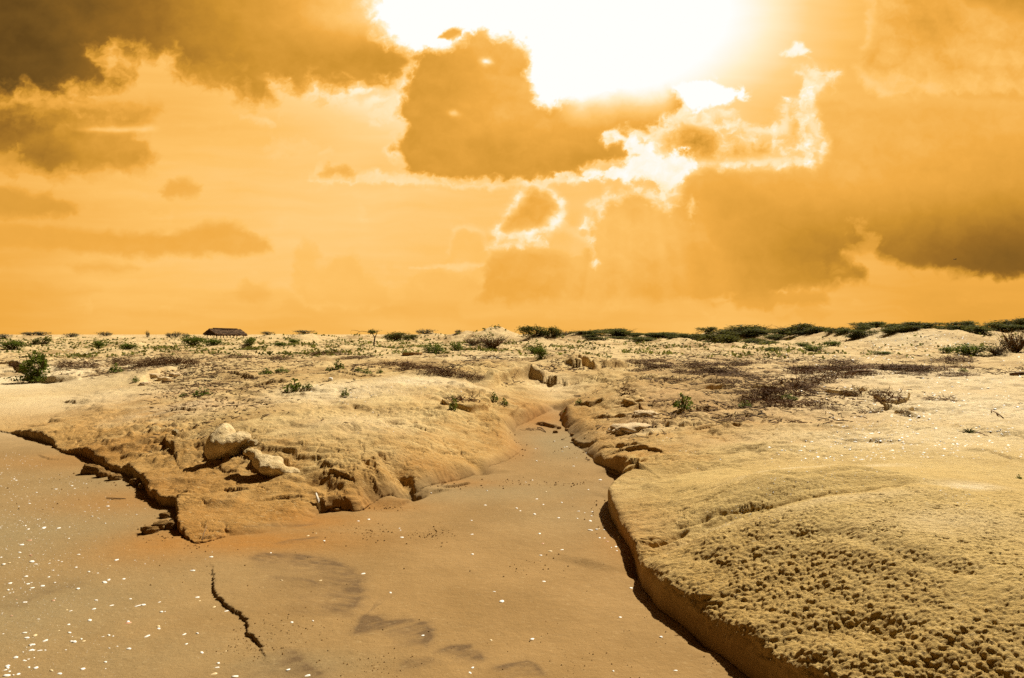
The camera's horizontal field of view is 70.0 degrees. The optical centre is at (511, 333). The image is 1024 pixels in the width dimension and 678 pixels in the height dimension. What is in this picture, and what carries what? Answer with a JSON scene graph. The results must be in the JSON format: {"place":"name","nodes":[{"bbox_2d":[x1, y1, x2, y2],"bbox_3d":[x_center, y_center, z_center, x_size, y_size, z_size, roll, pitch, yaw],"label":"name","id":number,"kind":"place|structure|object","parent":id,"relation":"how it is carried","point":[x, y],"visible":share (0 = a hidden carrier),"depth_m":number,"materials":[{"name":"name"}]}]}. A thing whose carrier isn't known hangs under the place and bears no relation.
{"place":"outdoors","nodes":[
{"label":"outdoors","id":0,"kind":"place"},
{"bbox_2d":[0,333,1022,676],"bbox_3d":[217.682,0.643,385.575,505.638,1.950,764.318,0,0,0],"label":"shell scatter","id":1,"kind":"object","parent":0,"point":[720,459],"visible":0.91,"depth_m":7.51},
{"bbox_2d":[0,0,1023,334],"bbox_3d":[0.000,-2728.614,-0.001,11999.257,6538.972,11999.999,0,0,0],"label":"sky","id":2,"kind":"structure","parent":0,"point":[378,166],"depth_m":5468.77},
{"bbox_2d":[0,327,1023,677],"bbox_3d":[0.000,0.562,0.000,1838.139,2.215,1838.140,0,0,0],"label":"ground","id":3,"kind":"structure","parent":0,"point":[866,571],"depth_m":5.56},
{"bbox_2d":[0,337,26,349],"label":"bush","id":4,"kind":"object","parent":3,"relation":"on","point":[11,345],"visible":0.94,"depth_m":40.78,"materials":[{"name":"green plant"}]},
{"bbox_2d":[3,350,50,381],"bbox_3d":[-12.058,0.811,18.352,1.535,0.824,0.665,0,0,0],"label":"shrub","id":5,"kind":"object","parent":3,"relation":"on","point":[41,360],"visible":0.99,"depth_m":18.26,"materials":[{"name":"green plant"}]},
{"bbox_2d":[29,338,52,343],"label":"bush","id":6,"kind":"object","parent":3,"relation":"on","point":[36,340],"visible":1,"depth_m":53.00,"materials":[{"name":"green plant"}]},
{"bbox_2d":[52,357,103,367],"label":"dry brush","id":7,"kind":"object","parent":3,"relation":"on","point":[74,364],"visible":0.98,"depth_m":21.06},
{"bbox_2d":[80,464,103,473],"bbox_3d":[-4.725,1.540,8.237,0.230,0.139,0.158,13,0,3],"label":"earth clod","id":8,"kind":"object","parent":3,"relation":"on","point":[90,468],"visible":0.68,"depth_m":8.18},
{"bbox_2d":[94,338,107,347],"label":"bush","id":9,"kind":"object","parent":3,"relation":"on","point":[97,344],"visible":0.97,"depth_m":44.28,"materials":[{"name":"green plant"}]},
{"bbox_2d":[95,469,110,477],"bbox_3d":[-4.503,1.552,8.070,0.122,0.100,0.150,19,-4,31],"label":"earth clod","id":10,"kind":"object","parent":3,"relation":"on","point":[101,473],"visible":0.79,"depth_m":8.03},
{"bbox_2d":[108,473,121,480],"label":"earth clod","id":11,"kind":"object","parent":3,"relation":"on","point":[113,477],"visible":0.94,"depth_m":7.87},
{"bbox_2d":[109,354,136,364],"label":"dry brush","id":12,"kind":"object","parent":3,"relation":"on","point":[119,361],"visible":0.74,"depth_m":21.95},
{"bbox_2d":[118,342,138,349],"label":"bush","id":13,"kind":"object","parent":3,"relation":"on","point":[128,346],"visible":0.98,"depth_m":35.92,"materials":[{"name":"green plant"}]},
{"bbox_2d":[129,478,140,485],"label":"earth clod","id":14,"kind":"object","parent":3,"relation":"on","point":[134,482],"visible":0.91,"depth_m":7.62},
{"bbox_2d":[129,355,163,366],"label":"dry brush","id":15,"kind":"object","parent":3,"relation":"on","point":[142,363],"visible":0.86,"depth_m":20.50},
{"bbox_2d":[140,526,159,533],"bbox_3d":[-2.897,1.574,5.856,0.110,0.071,0.151,-14,-20,29],"label":"earth clod","id":16,"kind":"object","parent":3,"relation":"on","point":[148,529],"visible":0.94,"depth_m":5.82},
{"bbox_2d":[151,520,168,529],"bbox_3d":[-2.877,1.571,5.980,0.133,0.087,0.115,-8,7,8],"label":"earth clod","id":17,"kind":"object","parent":3,"relation":"on","point":[161,524],"visible":0.75,"depth_m":5.94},
{"bbox_2d":[144,350,185,365],"bbox_3d":[-10.024,0.688,21.020,1.277,0.444,0.925,0,0,-28],"label":"dry brush","id":18,"kind":"object","parent":3,"relation":"on","point":[164,361],"visible":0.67,"depth_m":20.94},
{"bbox_2d":[166,520,176,529],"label":"earth clod","id":19,"kind":"object","parent":3,"relation":"on","point":[171,524],"visible":0.79,"depth_m":5.96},
{"bbox_2d":[167,356,203,367],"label":"dry brush","id":20,"kind":"object","parent":3,"relation":"on","point":[196,362],"visible":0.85,"depth_m":20.30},
{"bbox_2d":[177,334,205,345],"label":"bush","id":21,"kind":"object","parent":3,"relation":"on","point":[194,341],"visible":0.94,"depth_m":48.26,"materials":[{"name":"green plant"}]},
{"bbox_2d":[192,387,211,395],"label":"plant","id":22,"kind":"object","parent":3,"relation":"on","point":[196,393],"visible":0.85,"depth_m":13.00,"materials":[{"name":"green plant"}]},
{"bbox_2d":[203,338,223,345],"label":"bush","id":23,"kind":"object","parent":3,"relation":"on","point":[211,342],"visible":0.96,"depth_m":43.84,"materials":[{"name":"green plant"}]},
{"bbox_2d":[203,328,246,337],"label":"thatched hut","id":24,"kind":"object","parent":3,"relation":"on","point":[227,332],"visible":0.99,"depth_m":168.98,"materials":[{"name":"plant"}]},
{"bbox_2d":[204,423,250,459],"bbox_3d":[-3.087,1.179,7.923,0.422,0.387,0.457,0,0,23],"label":"boulder","id":25,"kind":"object","parent":3,"relation":"on","point":[223,439],"visible":0.93,"depth_m":7.80,"materials":[{"name":"stone"}]},
{"bbox_2d":[219,352,258,358],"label":"dry brush","id":26,"kind":"object","parent":3,"relation":"on","point":[239,356],"visible":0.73,"depth_m":23.98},
{"bbox_2d":[242,337,256,345],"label":"bush","id":27,"kind":"object","parent":3,"relation":"on","point":[250,341],"visible":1,"depth_m":35.92,"materials":[{"name":"green plant"}]},
{"bbox_2d":[243,439,257,447],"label":"stone","id":28,"kind":"object","parent":3,"relation":"on","point":[251,443],"visible":0.81,"depth_m":7.92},
{"bbox_2d":[243,448,299,476],"bbox_3d":[-2.365,1.295,7.262,0.686,0.279,0.343,0,0,0],"label":"boulder","id":29,"kind":"object","parent":3,"relation":"on","point":[267,464],"visible":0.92,"depth_m":7.19,"materials":[{"name":"stone"}]},
{"bbox_2d":[282,378,301,391],"bbox_3d":[-3.839,0.898,12.888,0.354,0.249,0.367,0,0,-40],"label":"plant","id":30,"kind":"object","parent":3,"relation":"on","point":[294,386],"visible":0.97,"depth_m":12.83,"materials":[{"name":"green plant"}]},
{"bbox_2d":[300,349,346,355],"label":"dry brush","id":31,"kind":"object","parent":3,"relation":"on","point":[320,352],"visible":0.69,"depth_m":25.66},
{"bbox_2d":[340,354,375,358],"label":"dry brush","id":32,"kind":"object","parent":3,"relation":"on","point":[355,356],"visible":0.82,"depth_m":22.60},
{"bbox_2d":[2,432,732,677],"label":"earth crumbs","id":33,"kind":"object","parent":3,"relation":"on","point":[403,568],"visible":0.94,"depth_m":5.21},
{"bbox_2d":[381,331,406,339],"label":"bush","id":34,"kind":"object","parent":3,"relation":"on","point":[395,335],"visible":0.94,"depth_m":62.47,"materials":[{"name":"green plant"}]},
{"bbox_2d":[373,359,419,366],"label":"dry brush","id":35,"kind":"object","parent":3,"relation":"on","point":[396,363],"visible":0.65,"depth_m":18.09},
{"bbox_2d":[388,362,440,370],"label":"dry brush","id":36,"kind":"object","parent":3,"relation":"on","point":[408,367],"visible":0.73,"depth_m":16.11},
{"bbox_2d":[418,343,446,353],"bbox_3d":[-2.861,0.536,26.074,1.071,0.427,1.035,0,0,5],"label":"bush","id":37,"kind":"object","parent":3,"relation":"on","point":[436,348],"visible":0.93,"depth_m":26.06,"materials":[{"name":"green plant"}]},
{"bbox_2d":[407,364,461,374],"bbox_3d":[-1.601,0.706,14.938,1.235,0.223,0.895,0,0,5],"label":"dry brush","id":38,"kind":"object","parent":3,"relation":"on","point":[436,370],"visible":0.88,"depth_m":14.79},
{"bbox_2d":[426,366,478,376],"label":"dry brush","id":39,"kind":"object","parent":3,"relation":"on","point":[458,374],"visible":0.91,"depth_m":14.74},
{"bbox_2d":[450,341,461,350],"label":"bush","id":40,"kind":"object","parent":3,"relation":"on","point":[457,346],"visible":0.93,"depth_m":29.25,"materials":[{"name":"green plant"}]},
{"bbox_2d":[443,392,479,403],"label":"dry brush","id":41,"kind":"object","parent":3,"relation":"on","point":[461,398],"visible":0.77,"depth_m":11.19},
{"bbox_2d":[468,335,510,348],"bbox_3d":[-1.128,0.379,33.016,2.306,0.694,1.581,0,0,-2],"label":"dry bush","id":42,"kind":"object","parent":3,"relation":"on","point":[490,343],"visible":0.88,"depth_m":32.90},
{"bbox_2d":[0,324,1023,360],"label":"scrub","id":43,"kind":"object","parent":3,"relation":"on","point":[269,353],"visible":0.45,"depth_m":34.72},
{"bbox_2d":[0,327,1023,459],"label":"twig litter","id":44,"kind":"object","parent":3,"relation":"on","point":[744,376],"visible":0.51,"depth_m":16.10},
{"bbox_2d":[516,325,550,337],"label":"bush","id":45,"kind":"object","parent":3,"relation":"on","point":[533,333],"visible":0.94,"depth_m":46.12,"materials":[{"name":"green plant"}]},
{"bbox_2d":[533,343,548,359],"bbox_3d":[0.783,0.483,19.991,0.436,0.490,0.429,0,0,-1],"label":"bush","id":46,"kind":"object","parent":3,"relation":"on","point":[541,353],"visible":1,"depth_m":19.92,"materials":[{"name":"green plant"}]},
{"bbox_2d":[546,326,563,336],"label":"bush","id":47,"kind":"object","parent":3,"relation":"on","point":[554,331],"visible":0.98,"depth_m":45.87,"materials":[{"name":"green plant"}]},
{"bbox_2d":[575,329,612,334],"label":"bush","id":48,"kind":"object","parent":3,"relation":"on","point":[588,332],"visible":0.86,"depth_m":60.72,"materials":[{"name":"green plant"}]},
{"bbox_2d":[606,328,635,335],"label":"bush","id":49,"kind":"object","parent":3,"relation":"on","point":[623,332],"visible":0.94,"depth_m":72.32,"materials":[{"name":"green plant"}]},
{"bbox_2d":[615,382,636,395],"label":"dry brush","id":50,"kind":"object","parent":3,"relation":"on","point":[626,389],"visible":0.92,"depth_m":12.49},
{"bbox_2d":[607,422,651,434],"bbox_3d":[1.623,1.309,9.899,0.614,0.202,0.433,0,0,-11],"label":"flat rock","id":51,"kind":"object","parent":3,"relation":"on","point":[633,427],"visible":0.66,"depth_m":9.76,"materials":[{"name":"stone"}]},
{"bbox_2d":[621,395,645,405],"bbox_3d":[1.928,1.087,11.527,0.370,0.221,0.373,-8,6,-13],"label":"earth block","id":52,"kind":"object","parent":3,"relation":"on","point":[632,400],"depth_m":11.44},
{"bbox_2d":[623,357,656,363],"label":"dry brush","id":53,"kind":"object","parent":3,"relation":"on","point":[640,361],"visible":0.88,"depth_m":19.15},
{"bbox_2d":[625,337,655,341],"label":"bush","id":54,"kind":"object","parent":3,"relation":"on","point":[637,339],"visible":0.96,"depth_m":56.94,"materials":[{"name":"green plant"}]},
{"bbox_2d":[632,410,657,416],"bbox_3d":[1.922,1.172,10.500,0.375,0.159,0.340,0,0,-11],"label":"flat rock","id":55,"kind":"object","parent":3,"relation":"on","point":[639,413],"visible":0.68,"depth_m":10.41,"materials":[{"name":"stone"}]},
{"bbox_2d":[644,361,682,368],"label":"dry brush","id":56,"kind":"object","parent":3,"relation":"on","point":[658,364],"visible":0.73,"depth_m":18.57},
{"bbox_2d":[663,367,700,373],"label":"dry brush","id":57,"kind":"object","parent":3,"relation":"on","point":[690,372],"visible":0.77,"depth_m":16.07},
{"bbox_2d":[672,392,694,410],"bbox_3d":[2.534,0.986,10.753,0.344,0.275,0.335,0,0,3],"label":"plant","id":58,"kind":"object","parent":3,"relation":"on","point":[678,405],"visible":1,"depth_m":10.74,"materials":[{"name":"green plant"}]},
{"bbox_2d":[673,333,701,339],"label":"bush","id":59,"kind":"object","parent":3,"relation":"on","point":[684,335],"visible":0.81,"depth_m":46.83,"materials":[{"name":"green plant"}]},
{"bbox_2d":[678,362,708,367],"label":"dry brush","id":60,"kind":"object","parent":3,"relation":"on","point":[690,365],"visible":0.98,"depth_m":17.34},
{"bbox_2d":[681,360,725,365],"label":"dry brush","id":61,"kind":"object","parent":3,"relation":"on","point":[714,363],"visible":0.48,"depth_m":19.70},
{"bbox_2d":[695,326,716,332],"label":"bush","id":62,"kind":"object","parent":3,"relation":"on","point":[709,329],"visible":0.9,"depth_m":61.25,"materials":[{"name":"green plant"}]},
{"bbox_2d":[699,375,739,384],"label":"dry brush","id":63,"kind":"object","parent":3,"relation":"on","point":[731,381],"visible":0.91,"depth_m":13.31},
{"bbox_2d":[699,333,740,342],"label":"bush","id":64,"kind":"object","parent":3,"relation":"on","point":[714,338],"visible":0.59,"depth_m":47.72,"materials":[{"name":"green plant"}]},
{"bbox_2d":[694,362,749,372],"bbox_3d":[4.821,0.770,16.638,1.295,0.235,1.119,0,0,-10],"label":"dry brush","id":65,"kind":"object","parent":3,"relation":"on","point":[728,367],"visible":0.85,"depth_m":16.58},
{"bbox_2d":[709,330,739,335],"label":"bush","id":66,"kind":"object","parent":3,"relation":"on","point":[727,332],"visible":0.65,"depth_m":58.77,"materials":[{"name":"green plant"}]},
{"bbox_2d":[713,333,744,343],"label":"bush","id":67,"kind":"object","parent":3,"relation":"on","point":[730,338],"visible":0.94,"depth_m":45.79,"materials":[{"name":"green plant"}]},
{"bbox_2d":[716,414,752,421],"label":"dry brush","id":68,"kind":"object","parent":3,"relation":"on","point":[736,418],"visible":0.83,"depth_m":9.70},
{"bbox_2d":[723,324,752,332],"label":"bush","id":69,"kind":"object","parent":3,"relation":"on","point":[737,328],"visible":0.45,"depth_m":60.82,"materials":[{"name":"green plant"}]},
{"bbox_2d":[719,359,757,365],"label":"dry brush","id":70,"kind":"object","parent":3,"relation":"on","point":[741,363],"visible":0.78,"depth_m":19.81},
{"bbox_2d":[715,370,761,375],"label":"dry brush","id":71,"kind":"object","parent":3,"relation":"on","point":[727,374],"visible":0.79,"depth_m":16.03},
{"bbox_2d":[730,392,759,403],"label":"dry brush","id":72,"kind":"object","parent":3,"relation":"on","point":[750,400],"visible":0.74,"depth_m":11.20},
{"bbox_2d":[738,337,765,343],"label":"bush","id":73,"kind":"object","parent":3,"relation":"on","point":[755,340],"visible":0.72,"depth_m":46.60,"materials":[{"name":"green plant"}]},
{"bbox_2d":[743,327,774,334],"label":"bush","id":74,"kind":"object","parent":3,"relation":"on","point":[762,331],"visible":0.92,"depth_m":59.22,"materials":[{"name":"green plant"}]},
{"bbox_2d":[745,381,789,397],"bbox_3d":[4.053,0.868,11.651,0.750,0.266,0.543,0,0,11],"label":"dry brush","id":75,"kind":"object","parent":3,"relation":"on","point":[766,393],"visible":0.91,"depth_m":11.55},
{"bbox_2d":[762,333,790,339],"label":"bush","id":76,"kind":"object","parent":3,"relation":"on","point":[773,336],"visible":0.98,"depth_m":53.38,"materials":[{"name":"green plant"}]},
{"bbox_2d":[754,396,801,406],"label":"dry brush","id":77,"kind":"object","parent":3,"relation":"on","point":[785,403],"visible":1,"depth_m":10.95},
{"bbox_2d":[775,325,805,332],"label":"bush","id":78,"kind":"object","parent":3,"relation":"on","point":[791,329],"visible":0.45,"depth_m":54.67,"materials":[{"name":"green plant"}]},
{"bbox_2d":[770,375,816,390],"bbox_3d":[4.916,0.834,12.846,0.912,0.324,0.705,0,0,-21],"label":"dry brush","id":79,"kind":"object","parent":3,"relation":"on","point":[795,385],"visible":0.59,"depth_m":12.82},
{"bbox_2d":[784,330,808,334],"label":"bush","id":80,"kind":"object","parent":3,"relation":"on","point":[800,332],"visible":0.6,"depth_m":52.67,"materials":[{"name":"green plant"}]},
{"bbox_2d":[776,381,825,389],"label":"dry brush","id":81,"kind":"object","parent":3,"relation":"on","point":[813,386],"visible":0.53,"depth_m":12.90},
{"bbox_2d":[782,387,820,396],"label":"dry brush","id":82,"kind":"object","parent":3,"relation":"on","point":[794,392],"visible":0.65,"depth_m":11.63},
{"bbox_2d":[789,322,820,331],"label":"bush","id":83,"kind":"object","parent":3,"relation":"on","point":[800,325],"visible":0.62,"depth_m":53.09,"materials":[{"name":"green plant"}]},
{"bbox_2d":[780,363,833,373],"bbox_3d":[6.546,0.788,16.385,1.355,0.259,0.981,0,0,5],"label":"dry brush","id":84,"kind":"object","parent":3,"relation":"on","point":[803,370],"visible":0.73,"depth_m":16.26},
{"bbox_2d":[801,344,826,351],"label":"bush","id":85,"kind":"object","parent":3,"relation":"on","point":[811,348],"visible":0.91,"depth_m":31.72,"materials":[{"name":"green plant"}]},
{"bbox_2d":[801,326,829,333],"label":"bush","id":86,"kind":"object","parent":3,"relation":"on","point":[815,328],"visible":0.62,"depth_m":51.37,"materials":[{"name":"green plant"}]},
{"bbox_2d":[790,371,842,383],"bbox_3d":[6.021,0.845,14.505,1.013,0.306,0.733,0,0,23],"label":"dry brush","id":87,"kind":"object","parent":3,"relation":"on","point":[818,379],"visible":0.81,"depth_m":14.39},
{"bbox_2d":[803,398,836,406],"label":"dry brush","id":88,"kind":"object","parent":3,"relation":"on","point":[817,402],"visible":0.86,"depth_m":10.79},
{"bbox_2d":[803,403,851,410],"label":"dry brush","id":89,"kind":"object","parent":3,"relation":"on","point":[812,409],"visible":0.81,"depth_m":10.37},
{"bbox_2d":[808,356,863,364],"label":"dry brush","id":90,"kind":"object","parent":3,"relation":"on","point":[840,361],"visible":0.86,"depth_m":20.68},
{"bbox_2d":[817,368,864,378],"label":"dry brush","id":91,"kind":"object","parent":3,"relation":"on","point":[851,374],"visible":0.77,"depth_m":15.42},
{"bbox_2d":[815,362,879,370],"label":"dry brush","id":92,"kind":"object","parent":3,"relation":"on","point":[840,367],"visible":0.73,"depth_m":17.12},
{"bbox_2d":[841,386,864,396],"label":"dry brush","id":93,"kind":"object","parent":3,"relation":"on","point":[859,391],"visible":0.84,"depth_m":12.11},
{"bbox_2d":[848,329,879,336],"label":"bush","id":94,"kind":"object","parent":3,"relation":"on","point":[860,332],"visible":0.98,"depth_m":42.97,"materials":[{"name":"green plant"}]},
{"bbox_2d":[864,386,894,395],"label":"dry brush","id":95,"kind":"object","parent":3,"relation":"on","point":[869,391],"visible":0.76,"depth_m":11.42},
{"bbox_2d":[847,362,915,367],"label":"dry brush","id":96,"kind":"object","parent":3,"relation":"on","point":[874,364],"visible":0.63,"depth_m":18.38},
{"bbox_2d":[867,389,906,401],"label":"dry brush","id":97,"kind":"object","parent":3,"relation":"on","point":[891,397],"visible":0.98,"depth_m":10.80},
{"bbox_2d":[877,326,900,333],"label":"bush","id":98,"kind":"object","parent":3,"relation":"on","point":[890,330],"visible":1,"depth_m":41.63,"materials":[{"name":"green plant"}]},
{"bbox_2d":[876,364,925,371],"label":"dry brush","id":99,"kind":"object","parent":3,"relation":"on","point":[907,367],"visible":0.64,"depth_m":17.69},
{"bbox_2d":[865,363,943,371],"bbox_3d":[9.626,0.806,17.849,2.103,0.241,1.372,0,0,24],"label":"dry brush","id":100,"kind":"object","parent":3,"relation":"on","point":[918,367],"visible":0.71,"depth_m":17.65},
{"bbox_2d":[898,324,914,331],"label":"bush","id":101,"kind":"object","parent":3,"relation":"on","point":[906,328],"visible":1,"depth_m":41.56,"materials":[{"name":"green plant"}]},
{"bbox_2d":[896,321,946,328],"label":"bush","id":102,"kind":"object","parent":3,"relation":"on","point":[923,324],"visible":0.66,"depth_m":42.62,"materials":[{"name":"green plant"}]},
{"bbox_2d":[906,362,953,370],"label":"dry brush","id":103,"kind":"object","parent":3,"relation":"on","point":[931,367],"visible":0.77,"depth_m":17.63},
{"bbox_2d":[923,394,959,401],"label":"dry brush","id":104,"kind":"object","parent":3,"relation":"on","point":[941,399],"visible":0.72,"depth_m":10.87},
{"bbox_2d":[938,346,953,353],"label":"bush","id":105,"kind":"object","parent":3,"relation":"on","point":[944,349],"visible":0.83,"depth_m":28.94,"materials":[{"name":"green plant"}]},
{"bbox_2d":[919,354,981,361],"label":"dry brush","id":106,"kind":"object","parent":3,"relation":"on","point":[964,359],"visible":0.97,"depth_m":21.50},
{"bbox_2d":[938,325,972,329],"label":"bush","id":107,"kind":"object","parent":3,"relation":"on","point":[955,327],"visible":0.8,"depth_m":45.08,"materials":[{"name":"green plant"}]},
{"bbox_2d":[934,369,981,376],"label":"dry brush","id":108,"kind":"object","parent":3,"relation":"on","point":[957,373],"visible":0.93,"depth_m":15.99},
{"bbox_2d":[950,320,979,325],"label":"bush","id":109,"kind":"object","parent":3,"relation":"on","point":[964,322],"visible":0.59,"depth_m":45.62,"materials":[{"name":"green plant"}]},
{"bbox_2d":[948,342,997,355],"bbox_3d":[16.948,0.575,27.014,1.553,0.518,1.501,0,0,14],"label":"bush","id":110,"kind":"object","parent":3,"relation":"on","point":[972,350],"visible":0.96,"depth_m":26.80,"materials":[{"name":"green plant"}]},
{"bbox_2d":[963,325,997,333],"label":"bush","id":111,"kind":"object","parent":3,"relation":"on","point":[980,329],"visible":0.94,"depth_m":43.47,"materials":[{"name":"green plant"}]},
{"bbox_2d":[980,345,1014,354],"bbox_3d":[17.676,0.597,26.490,1.268,0.389,0.869,0,0,1],"label":"dry bush","id":112,"kind":"object","parent":3,"relation":"on","point":[1001,350],"visible":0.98,"depth_m":26.36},
{"bbox_2d":[984,321,1019,331],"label":"bush","id":113,"kind":"object","parent":3,"relation":"on","point":[992,325],"visible":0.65,"depth_m":47.82,"materials":[{"name":"green plant"}]},
{"bbox_2d":[991,328,1023,352],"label":"dry bush","id":114,"kind":"object","parent":3,"relation":"on","point":[1016,346],"visible":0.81,"depth_m":28.98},
{"bbox_2d":[994,324,1023,330],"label":"bush","id":115,"kind":"object","parent":3,"relation":"on","point":[1007,327],"visible":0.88,"depth_m":47.35,"materials":[{"name":"green plant"}]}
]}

